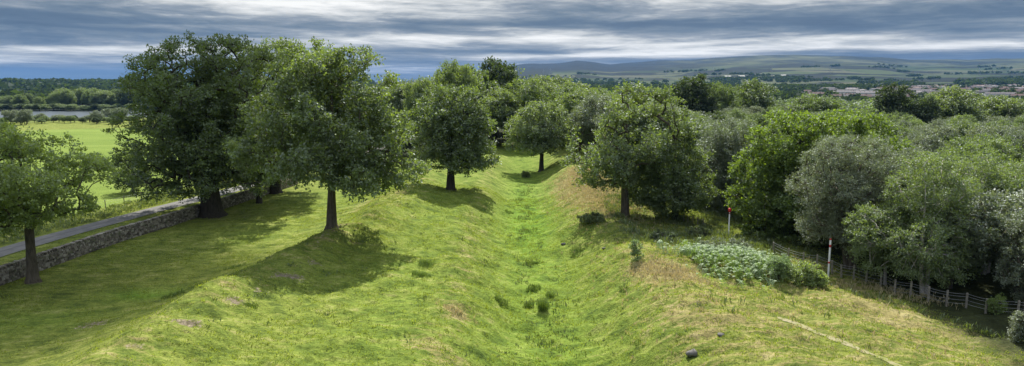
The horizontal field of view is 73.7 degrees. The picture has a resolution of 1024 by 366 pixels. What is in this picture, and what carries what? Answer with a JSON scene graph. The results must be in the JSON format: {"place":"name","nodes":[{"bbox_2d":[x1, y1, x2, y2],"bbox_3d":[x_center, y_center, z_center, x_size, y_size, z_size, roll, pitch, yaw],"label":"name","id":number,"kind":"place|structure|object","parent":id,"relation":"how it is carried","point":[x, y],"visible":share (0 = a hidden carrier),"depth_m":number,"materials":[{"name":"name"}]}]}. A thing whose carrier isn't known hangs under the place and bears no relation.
{"place":"outdoors","nodes":[
{"label":"outdoors","id":0,"kind":"place"},
{"bbox_2d":[0,111,148,117],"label":"lake water","id":1,"kind":"structure","parent":0,"point":[69,113],"depth_m":621.41,"materials":[{"name":"grey liquid"}]},
{"bbox_2d":[0,136,417,256],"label":"road","id":2,"kind":"structure","parent":0,"point":[20,246],"depth_m":86.85,"materials":[{"name":"grey asphalt"}]},
{"bbox_2d":[0,55,1023,365],"bbox_3d":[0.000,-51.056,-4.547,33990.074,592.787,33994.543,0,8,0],"label":"ground","id":3,"kind":"structure","parent":0,"point":[502,179],"depth_m":56.47,"materials":[{"name":"green plant"}]},
{"bbox_2d":[0,95,14,104],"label":"oak tree","id":4,"kind":"object","parent":3,"relation":"on","point":[7,100],"visible":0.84,"depth_m":712.05,"materials":[{"name":"green plant"}]},
{"bbox_2d":[1,110,16,124],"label":"sallow tree","id":5,"kind":"object","parent":3,"relation":"on","point":[11,115],"visible":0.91,"depth_m":402.26,"materials":[{"name":"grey plant"}]},
{"bbox_2d":[15,109,34,124],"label":"sallow tree","id":6,"kind":"object","parent":3,"relation":"on","point":[25,113],"visible":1,"depth_m":397.58,"materials":[{"name":"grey plant"}]},
{"bbox_2d":[0,117,123,283],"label":"sycamore tree","id":7,"kind":"object","parent":3,"relation":"on","point":[20,203],"visible":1,"depth_m":62.00,"materials":[{"name":"green plant"}]},
{"bbox_2d":[56,89,76,104],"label":"oak tree","id":8,"kind":"object","parent":3,"relation":"on","point":[68,96],"visible":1,"depth_m":700.26,"materials":[{"name":"green plant"}]},
{"bbox_2d":[73,87,85,104],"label":"oak tree","id":9,"kind":"object","parent":3,"relation":"on","point":[78,93],"visible":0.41,"depth_m":752.12,"materials":[{"name":"green plant"}]},
{"bbox_2d":[80,89,95,105],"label":"birch tree","id":10,"kind":"object","parent":3,"relation":"on","point":[84,96],"visible":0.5,"depth_m":696.54,"materials":[{"name":"green plant"}]},
{"bbox_2d":[88,91,107,104],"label":"oak tree","id":11,"kind":"object","parent":3,"relation":"on","point":[92,99],"visible":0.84,"depth_m":683.70,"materials":[{"name":"green plant"}]},
{"bbox_2d":[95,90,115,103],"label":"oak tree","id":12,"kind":"object","parent":3,"relation":"on","point":[105,93],"visible":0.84,"depth_m":686.22,"materials":[{"name":"green plant"}]},
{"bbox_2d":[106,94,119,105],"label":"birch tree","id":13,"kind":"object","parent":3,"relation":"on","point":[114,100],"visible":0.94,"depth_m":688.49,"materials":[{"name":"green plant"}]},
{"bbox_2d":[110,106,128,123],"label":"sallow tree","id":14,"kind":"object","parent":3,"relation":"on","point":[116,111],"visible":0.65,"depth_m":406.04,"materials":[{"name":"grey plant"}]},
{"bbox_2d":[120,89,134,104],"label":"alder tree","id":15,"kind":"object","parent":3,"relation":"on","point":[125,99],"visible":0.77,"depth_m":688.51,"materials":[{"name":"green plant"}]},
{"bbox_2d":[104,161,153,192],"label":"bush","id":16,"kind":"object","parent":3,"relation":"on","point":[117,182],"visible":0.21,"depth_m":112.40,"materials":[{"name":"green plant"}]},
{"bbox_2d":[0,178,297,285],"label":"stone wall","id":17,"kind":"structure","parent":3,"relation":"on","point":[14,270],"depth_m":78.88,"materials":[{"name":"grey stone"}]},
{"bbox_2d":[102,30,302,218],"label":"beech tree","id":18,"kind":"object","parent":3,"relation":"on","point":[191,128],"visible":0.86,"depth_m":90.66,"materials":[{"name":"green plant"}]},
{"bbox_2d":[234,154,279,203],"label":"young oak tree","id":19,"kind":"object","parent":3,"relation":"on","point":[258,200],"visible":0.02,"depth_m":106.84,"materials":[{"name":"green plant"}]},
{"bbox_2d":[225,36,339,193],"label":"beech tree","id":20,"kind":"object","parent":3,"relation":"on","point":[275,188],"visible":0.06,"depth_m":112.16,"materials":[{"name":"green plant"}]},
{"bbox_2d":[222,41,432,229],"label":"oak tree","id":21,"kind":"object","parent":3,"relation":"on","point":[333,151],"visible":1,"depth_m":65.47,"materials":[{"name":"green plant"}]},
{"bbox_2d":[379,80,405,146],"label":"oak tree","id":22,"kind":"object","parent":3,"relation":"on","point":[393,93],"visible":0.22,"depth_m":180.83,"materials":[{"name":"green plant"}]},
{"bbox_2d":[401,75,437,152],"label":"oak tree","id":23,"kind":"object","parent":3,"relation":"on","point":[418,87],"visible":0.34,"depth_m":156.79,"materials":[{"name":"green plant"}]},
{"bbox_2d":[394,74,448,110],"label":"sallow tree","id":24,"kind":"object","parent":3,"relation":"on","point":[402,93],"visible":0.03,"depth_m":177.33,"materials":[{"name":"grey plant"}]},
{"bbox_2d":[425,58,477,113],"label":"oak tree","id":25,"kind":"object","parent":3,"relation":"on","point":[455,74],"visible":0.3,"depth_m":168.09,"materials":[{"name":"green plant"}]},
{"bbox_2d":[406,81,500,190],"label":"oak tree","id":26,"kind":"object","parent":3,"relation":"on","point":[460,131],"visible":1,"depth_m":101.61,"materials":[{"name":"green plant"}]},
{"bbox_2d":[444,64,504,111],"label":"oak tree","id":27,"kind":"object","parent":3,"relation":"on","point":[481,86],"visible":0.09,"depth_m":181.99,"materials":[{"name":"green plant"}]},
{"bbox_2d":[472,87,524,146],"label":"oak tree","id":28,"kind":"object","parent":3,"relation":"on","point":[503,111],"visible":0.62,"depth_m":174.93,"materials":[{"name":"green plant"}]},
{"bbox_2d":[477,56,523,140],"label":"alder tree","id":29,"kind":"object","parent":3,"relation":"on","point":[493,67],"visible":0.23,"depth_m":190.60,"materials":[{"name":"green plant"}]},
{"bbox_2d":[0,63,1023,103],"bbox_3d":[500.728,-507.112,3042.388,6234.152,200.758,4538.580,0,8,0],"label":"distant woods","id":30,"kind":"object","parent":3,"relation":"on","point":[39,87],"visible":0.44,"depth_m":2032.25,"materials":[{"name":"green plant"}]},
{"bbox_2d":[0,173,1023,365],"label":"undergrowth","id":31,"kind":"object","parent":3,"relation":"on","point":[632,228],"visible":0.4,"depth_m":75.56,"materials":[{"name":"green plant"}]},
{"bbox_2d":[500,75,550,125],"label":"birch tree","id":32,"kind":"object","parent":3,"relation":"on","point":[534,93],"visible":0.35,"depth_m":181.42,"materials":[{"name":"green plant"}]},
{"bbox_2d":[520,77,558,111],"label":"oak tree","id":33,"kind":"object","parent":3,"relation":"on","point":[548,87],"visible":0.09,"depth_m":197.36,"materials":[{"name":"green plant"}]},
{"bbox_2d":[517,74,561,91],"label":"oak tree","id":34,"kind":"object","parent":3,"relation":"on","point":[546,79],"depth_m":211.46,"materials":[{"name":"green plant"}]},
{"bbox_2d":[501,99,578,171],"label":"oak tree","id":35,"kind":"object","parent":3,"relation":"on","point":[542,131],"visible":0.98,"depth_m":138.94,"materials":[{"name":"green plant"}]},
{"bbox_2d":[537,297,550,312],"bbox_3d":[2.455,9.925,55.722,1.497,1.216,1.460,0,8,0],"label":"rush clump","id":36,"kind":"object","parent":3,"relation":"on","point":[542,306],"visible":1,"depth_m":55.62,"materials":[{"name":"green plant"}]},
{"bbox_2d":[543,74,572,89],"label":"oak tree","id":37,"kind":"object","parent":3,"relation":"on","point":[559,80],"visible":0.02,"depth_m":229.29,"materials":[{"name":"green plant"}]},
{"bbox_2d":[545,84,601,147],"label":"birch tree","id":38,"kind":"object","parent":3,"relation":"on","point":[563,90],"visible":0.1,"depth_m":168.80,"materials":[{"name":"green plant"}]},
{"bbox_2d":[549,80,603,137],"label":"oak tree","id":39,"kind":"object","parent":3,"relation":"on","point":[585,85],"visible":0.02,"depth_m":201.49,"materials":[{"name":"green plant"}]},
{"bbox_2d":[554,86,603,151],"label":"oak tree","id":40,"kind":"object","parent":3,"relation":"on","point":[575,98],"visible":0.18,"depth_m":158.06,"materials":[{"name":"green plant"}]},
{"bbox_2d":[576,211,606,223],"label":"gorse bush","id":41,"kind":"object","parent":3,"relation":"on","point":[593,216],"visible":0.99,"depth_m":80.80,"materials":[{"name":"green plant"}]},
{"bbox_2d":[565,90,623,148],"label":"sallow tree","id":42,"kind":"object","parent":3,"relation":"on","point":[594,105],"visible":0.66,"depth_m":142.58,"materials":[{"name":"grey plant"}]},
{"bbox_2d":[590,114,610,136],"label":"sallow tree","id":43,"kind":"object","parent":3,"relation":"on","point":[596,121],"visible":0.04,"depth_m":135.63,"materials":[{"name":"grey plant"}]},
{"bbox_2d":[559,79,699,216],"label":"oak tree","id":44,"kind":"object","parent":3,"relation":"on","point":[615,156],"visible":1,"depth_m":81.73,"materials":[{"name":"green plant"}]},
{"bbox_2d":[607,100,653,157],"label":"alder tree","id":45,"kind":"object","parent":3,"relation":"on","point":[643,122],"visible":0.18,"depth_m":126.67,"materials":[{"name":"green plant"}]},
{"bbox_2d":[628,239,645,260],"bbox_3d":[10.870,6.090,59.904,1.337,2.465,1.278,7,11,42],"label":"sapling","id":46,"kind":"object","parent":3,"relation":"on","point":[635,251],"visible":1,"depth_m":59.71,"materials":[{"name":"green plant"}]},
{"bbox_2d":[642,116,676,147],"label":"alder tree","id":47,"kind":"object","parent":3,"relation":"on","point":[659,124],"visible":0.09,"depth_m":114.58,"materials":[{"name":"green plant"}]},
{"bbox_2d":[648,228,677,242],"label":"gorse bush","id":48,"kind":"object","parent":3,"relation":"on","point":[655,234],"visible":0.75,"depth_m":69.64,"materials":[{"name":"green plant"}]},
{"bbox_2d":[619,126,721,219],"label":"alder tree","id":49,"kind":"object","parent":3,"relation":"on","point":[675,183],"visible":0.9,"depth_m":82.36,"materials":[{"name":"green plant"}]},
{"bbox_2d":[654,115,719,172],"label":"oak tree","id":50,"kind":"object","parent":3,"relation":"on","point":[697,137],"visible":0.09,"depth_m":103.38,"materials":[{"name":"green plant"}]},
{"bbox_2d":[665,72,718,115],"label":"alder tree","id":51,"kind":"object","parent":3,"relation":"on","point":[693,91],"visible":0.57,"depth_m":219.31,"materials":[{"name":"green plant"}]},
{"bbox_2d":[367,65,1023,115],"bbox_3d":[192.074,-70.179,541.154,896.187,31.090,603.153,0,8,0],"label":"distant woodland","id":52,"kind":"object","parent":3,"relation":"on","point":[863,104],"visible":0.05,"depth_m":531.42,"materials":[{"name":"green plant"}]},
{"bbox_2d":[683,225,710,236],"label":"gorse bush","id":53,"kind":"object","parent":3,"relation":"on","point":[695,231],"visible":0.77,"depth_m":75.12,"materials":[{"name":"green plant"}]},
{"bbox_2d":[686,116,730,181],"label":"sallow tree","id":54,"kind":"object","parent":3,"relation":"on","point":[706,121],"visible":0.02,"depth_m":117.62,"materials":[{"name":"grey plant"}]},
{"bbox_2d":[436,165,988,365],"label":"dry grass","id":55,"kind":"structure","parent":3,"relation":"on","point":[673,274],"depth_m":56.30,"materials":[{"name":"beige plant"}]},
{"bbox_2d":[699,237,727,246],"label":"shrub","id":56,"kind":"object","parent":3,"relation":"on","point":[715,244],"visible":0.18,"depth_m":65.23,"materials":[{"name":"green plant"}]},
{"bbox_2d":[686,131,746,203],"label":"sallow tree","id":57,"kind":"object","parent":3,"relation":"on","point":[702,171],"visible":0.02,"depth_m":95.47,"materials":[{"name":"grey plant"}]},
{"bbox_2d":[704,110,728,122],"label":"alder tree","id":58,"kind":"object","parent":3,"relation":"on","point":[717,114],"visible":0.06,"depth_m":155.59,"materials":[{"name":"green plant"}]},
{"bbox_2d":[706,80,742,111],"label":"birch tree","id":59,"kind":"object","parent":3,"relation":"on","point":[723,98],"visible":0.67,"depth_m":217.67,"materials":[{"name":"green plant"}]},
{"bbox_2d":[654,237,798,290],"bbox_3d":[20.016,6.719,60.192,12.796,2.596,14.744,-1,8,-10],"label":"bracken","id":60,"kind":"object","parent":3,"relation":"on","point":[721,252],"visible":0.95,"depth_m":57.76,"materials":[{"name":"green plant"}]},
{"bbox_2d":[694,116,765,212],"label":"willow tree","id":61,"kind":"object","parent":3,"relation":"on","point":[720,137],"visible":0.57,"depth_m":90.87,"materials":[{"name":"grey plant"}]},
{"bbox_2d":[726,108,747,120],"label":"birch tree","id":62,"kind":"object","parent":3,"relation":"on","point":[736,113],"visible":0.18,"depth_m":201.03,"materials":[{"name":"green plant"}]},
{"bbox_2d":[725,236,754,249],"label":"shrub","id":63,"kind":"object","parent":3,"relation":"on","point":[739,242],"visible":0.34,"depth_m":66.01,"materials":[{"name":"green plant"}]},
{"bbox_2d":[733,105,764,114],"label":"sallow tree","id":64,"kind":"object","parent":3,"relation":"on","point":[756,108],"visible":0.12,"depth_m":218.26,"materials":[{"name":"green plant"}]},
{"bbox_2d":[730,77,783,112],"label":"oak tree","id":65,"kind":"object","parent":3,"relation":"on","point":[753,92],"visible":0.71,"depth_m":229.09,"materials":[{"name":"green plant"}]},
{"bbox_2d":[723,148,796,199],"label":"oak tree","id":66,"kind":"object","parent":3,"relation":"on","point":[739,180],"visible":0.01,"depth_m":84.87,"materials":[{"name":"green plant"}]},
{"bbox_2d":[752,116,784,134],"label":"alder tree","id":67,"kind":"object","parent":3,"relation":"on","point":[763,123],"visible":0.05,"depth_m":127.97,"materials":[{"name":"green plant"}]},
{"bbox_2d":[765,253,793,283],"bbox_3d":[21.906,7.046,55.753,2.307,2.577,2.408,0,8,0],"label":"shrub","id":68,"kind":"object","parent":3,"relation":"on","point":[779,267],"visible":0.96,"depth_m":55.35,"materials":[{"name":"green plant"}]},
{"bbox_2d":[785,259,821,289],"bbox_3d":[23.655,7.452,55.597,3.239,2.600,2.612,0,8,0],"label":"shrub","id":69,"kind":"object","parent":3,"relation":"on","point":[800,275],"visible":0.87,"depth_m":55.17,"materials":[{"name":"green plant"}]},
{"bbox_2d":[803,270,828,286],"bbox_3d":[24.657,7.895,55.435,2.124,1.890,1.814,4,9,23],"label":"shrub","id":70,"kind":"object","parent":3,"relation":"on","point":[823,280],"visible":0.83,"depth_m":54.85,"materials":[{"name":"green plant"}]},
{"bbox_2d":[720,107,914,247],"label":"maple tree","id":71,"kind":"object","parent":3,"relation":"on","point":[805,129],"visible":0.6,"depth_m":75.70,"materials":[{"name":"green plant"}]},
{"bbox_2d":[786,92,848,113],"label":"birch tree","id":72,"kind":"object","parent":3,"relation":"on","point":[816,103],"visible":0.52,"depth_m":225.68,"materials":[{"name":"green plant"}]},
{"bbox_2d":[784,130,911,269],"bbox_3d":[31.671,1.711,64.699,10.357,13.538,10.211,7,11,41],"label":"willow tree","id":73,"kind":"object","parent":3,"relation":"on","point":[867,172],"visible":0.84,"depth_m":63.29,"materials":[{"name":"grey plant"}]},
{"bbox_2d":[846,199,913,284],"bbox_3d":[32.599,5.333,60.316,5.891,7.904,4.386,0,8,0],"label":"birch tree","id":74,"kind":"object","parent":3,"relation":"on","point":[885,270],"visible":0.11,"depth_m":59.62,"materials":[{"name":"green plant"}]},
{"bbox_2d":[874,120,917,139],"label":"birch tree","id":75,"kind":"object","parent":3,"relation":"on","point":[901,128],"visible":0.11,"depth_m":131.56,"materials":[{"name":"green plant"}]},
{"bbox_2d":[772,242,1023,313],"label":"fence","id":76,"kind":"object","parent":3,"relation":"on","point":[947,294],"visible":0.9,"depth_m":55.62,"materials":[{"name":"wood"}]},
{"bbox_2d":[869,82,927,120],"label":"alder tree","id":77,"kind":"object","parent":3,"relation":"on","point":[891,102],"visible":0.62,"depth_m":201.75,"materials":[{"name":"green plant"}]},
{"bbox_2d":[890,144,932,166],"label":"sallow tree","id":78,"kind":"object","parent":3,"relation":"on","point":[912,151],"visible":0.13,"depth_m":93.29,"materials":[{"name":"green plant"}]},
{"bbox_2d":[897,127,926,146],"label":"sallow tree","id":79,"kind":"object","parent":3,"relation":"on","point":[911,135],"visible":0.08,"depth_m":119.79,"materials":[{"name":"green plant"}]},
{"bbox_2d":[841,147,991,294],"bbox_3d":[33.488,3.203,57.394,10.645,12.737,10.102,-7,10,-39],"label":"birch tree","id":80,"kind":"object","parent":3,"relation":"on","point":[918,253],"visible":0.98,"depth_m":56.18,"materials":[{"name":"green plant"}]},
{"bbox_2d":[902,130,955,153],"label":"sallow tree","id":81,"kind":"object","parent":3,"relation":"on","point":[930,144],"visible":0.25,"depth_m":106.56,"materials":[{"name":"green plant"}]},
{"bbox_2d":[914,95,945,126],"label":"alder tree","id":82,"kind":"object","parent":3,"relation":"on","point":[932,105],"visible":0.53,"depth_m":201.75,"materials":[{"name":"green plant"}]},
{"bbox_2d":[906,123,961,143],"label":"sallow tree","id":83,"kind":"object","parent":3,"relation":"on","point":[947,130],"visible":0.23,"depth_m":136.94,"materials":[{"name":"green plant"}]},
{"bbox_2d":[928,116,964,128],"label":"sallow tree","id":84,"kind":"object","parent":3,"relation":"on","point":[937,121],"visible":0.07,"depth_m":174.87,"materials":[{"name":"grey plant"}]},
{"bbox_2d":[927,143,968,174],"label":"birch tree","id":85,"kind":"object","parent":3,"relation":"on","point":[943,149],"visible":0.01,"depth_m":89.80,"materials":[{"name":"green plant"}]},
{"bbox_2d":[939,132,972,147],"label":"alder tree","id":86,"kind":"object","parent":3,"relation":"on","point":[953,136],"visible":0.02,"depth_m":110.89,"materials":[{"name":"green plant"}]},
{"bbox_2d":[891,182,1023,288],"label":"sallow tree","id":87,"kind":"object","parent":3,"relation":"on","point":[981,214],"visible":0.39,"depth_m":55.93,"materials":[{"name":"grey plant"}]},
{"bbox_2d":[932,118,982,136],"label":"oak tree","id":88,"kind":"object","parent":3,"relation":"on","point":[963,126],"visible":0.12,"depth_m":140.07,"materials":[{"name":"green plant"}]},
{"bbox_2d":[923,84,992,121],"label":"oak tree","id":89,"kind":"object","parent":3,"relation":"on","point":[953,100],"visible":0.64,"depth_m":209.24,"materials":[{"name":"green plant"}]},
{"bbox_2d":[945,112,974,124],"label":"birch tree","id":90,"kind":"object","parent":3,"relation":"on","point":[960,117],"visible":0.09,"depth_m":162.24,"materials":[{"name":"green plant"}]},
{"bbox_2d":[935,141,1010,180],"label":"birch tree","id":91,"kind":"object","parent":3,"relation":"on","point":[969,147],"visible":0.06,"depth_m":81.78,"materials":[{"name":"green plant"}]},
{"bbox_2d":[929,152,1023,277],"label":"birch tree","id":92,"kind":"object","parent":3,"relation":"on","point":[979,173],"visible":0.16,"depth_m":63.53,"materials":[{"name":"green plant"}]},
{"bbox_2d":[946,132,1010,157],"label":"birch tree","id":93,"kind":"object","parent":3,"relation":"on","point":[962,142],"visible":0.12,"depth_m":102.91,"materials":[{"name":"green plant"}]},
{"bbox_2d":[963,137,1019,166],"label":"birch tree","id":94,"kind":"object","parent":3,"relation":"on","point":[999,145],"visible":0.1,"depth_m":95.82,"materials":[{"name":"green plant"}]},
{"bbox_2d":[962,122,1023,137],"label":"sallow tree","id":95,"kind":"object","parent":3,"relation":"on","point":[978,131],"visible":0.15,"depth_m":129.26,"materials":[{"name":"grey plant"}]},
{"bbox_2d":[968,187,1023,291],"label":"sallow tree","id":96,"kind":"object","parent":3,"relation":"on","point":[1018,201],"visible":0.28,"depth_m":57.96,"materials":[{"name":"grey plant"}]},
{"bbox_2d":[968,175,1023,269],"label":"birch tree","id":97,"kind":"object","parent":3,"relation":"on","point":[1001,188],"visible":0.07,"depth_m":61.71,"materials":[{"name":"green plant"}]},
{"bbox_2d":[984,293,1008,314],"bbox_3d":[37.210,9.469,52.511,1.527,2.145,1.848,6,10,36],"label":"shrub","id":98,"kind":"object","parent":3,"relation":"on","point":[996,305],"visible":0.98,"depth_m":52.23,"materials":[{"name":"green plant"}]},
{"bbox_2d":[970,94,1023,119],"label":"oak tree","id":99,"kind":"object","parent":3,"relation":"on","point":[1010,107],"visible":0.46,"depth_m":214.74,"materials":[{"name":"green plant"}]},
{"bbox_2d":[975,127,1023,151],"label":"sallow tree","id":100,"kind":"object","parent":3,"relation":"on","point":[1009,132],"visible":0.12,"depth_m":110.91,"materials":[{"name":"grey plant"}]},
{"bbox_2d":[983,118,1021,129],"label":"birch tree","id":101,"kind":"object","parent":3,"relation":"on","point":[1004,124],"visible":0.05,"depth_m":147.61,"materials":[{"name":"green plant"}]},
{"bbox_2d":[988,115,1016,124],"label":"sallow tree","id":102,"kind":"object","parent":3,"relation":"on","point":[994,117],"visible":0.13,"depth_m":182.66,"materials":[{"name":"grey plant"}]},
{"bbox_2d":[986,209,1023,313],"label":"sallow bush","id":103,"kind":"object","parent":3,"relation":"on","point":[1018,253],"visible":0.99,"depth_m":53.46,"materials":[{"name":"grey plant"}]},
{"bbox_2d":[989,131,1023,162],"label":"birch tree","id":104,"kind":"object","parent":3,"relation":"on","point":[1018,146],"visible":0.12,"depth_m":105.81,"materials":[{"name":"green plant"}]},
{"bbox_2d":[1006,310,1023,342],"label":"bush","id":105,"kind":"object","parent":3,"relation":"on","point":[1016,330],"visible":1,"depth_m":46.40,"materials":[{"name":"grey plant"}]},
{"bbox_2d":[0,0,1023,81],"label":"sky","id":106,"kind":"structure","parent":0,"point":[43,39],"materials":[{"name":"grey"}]},
{"bbox_2d":[777,317,901,365],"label":"path","id":107,"kind":"structure","parent":0,"point":[844,343],"depth_m":41.70,"materials":[{"name":"beige soil"}]},
{"bbox_2d":[983,92,1015,96],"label":"apartment block","id":108,"kind":"structure","parent":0,"point":[995,93],"depth_m":1145.32,"materials":[{"name":"grey concrete"}]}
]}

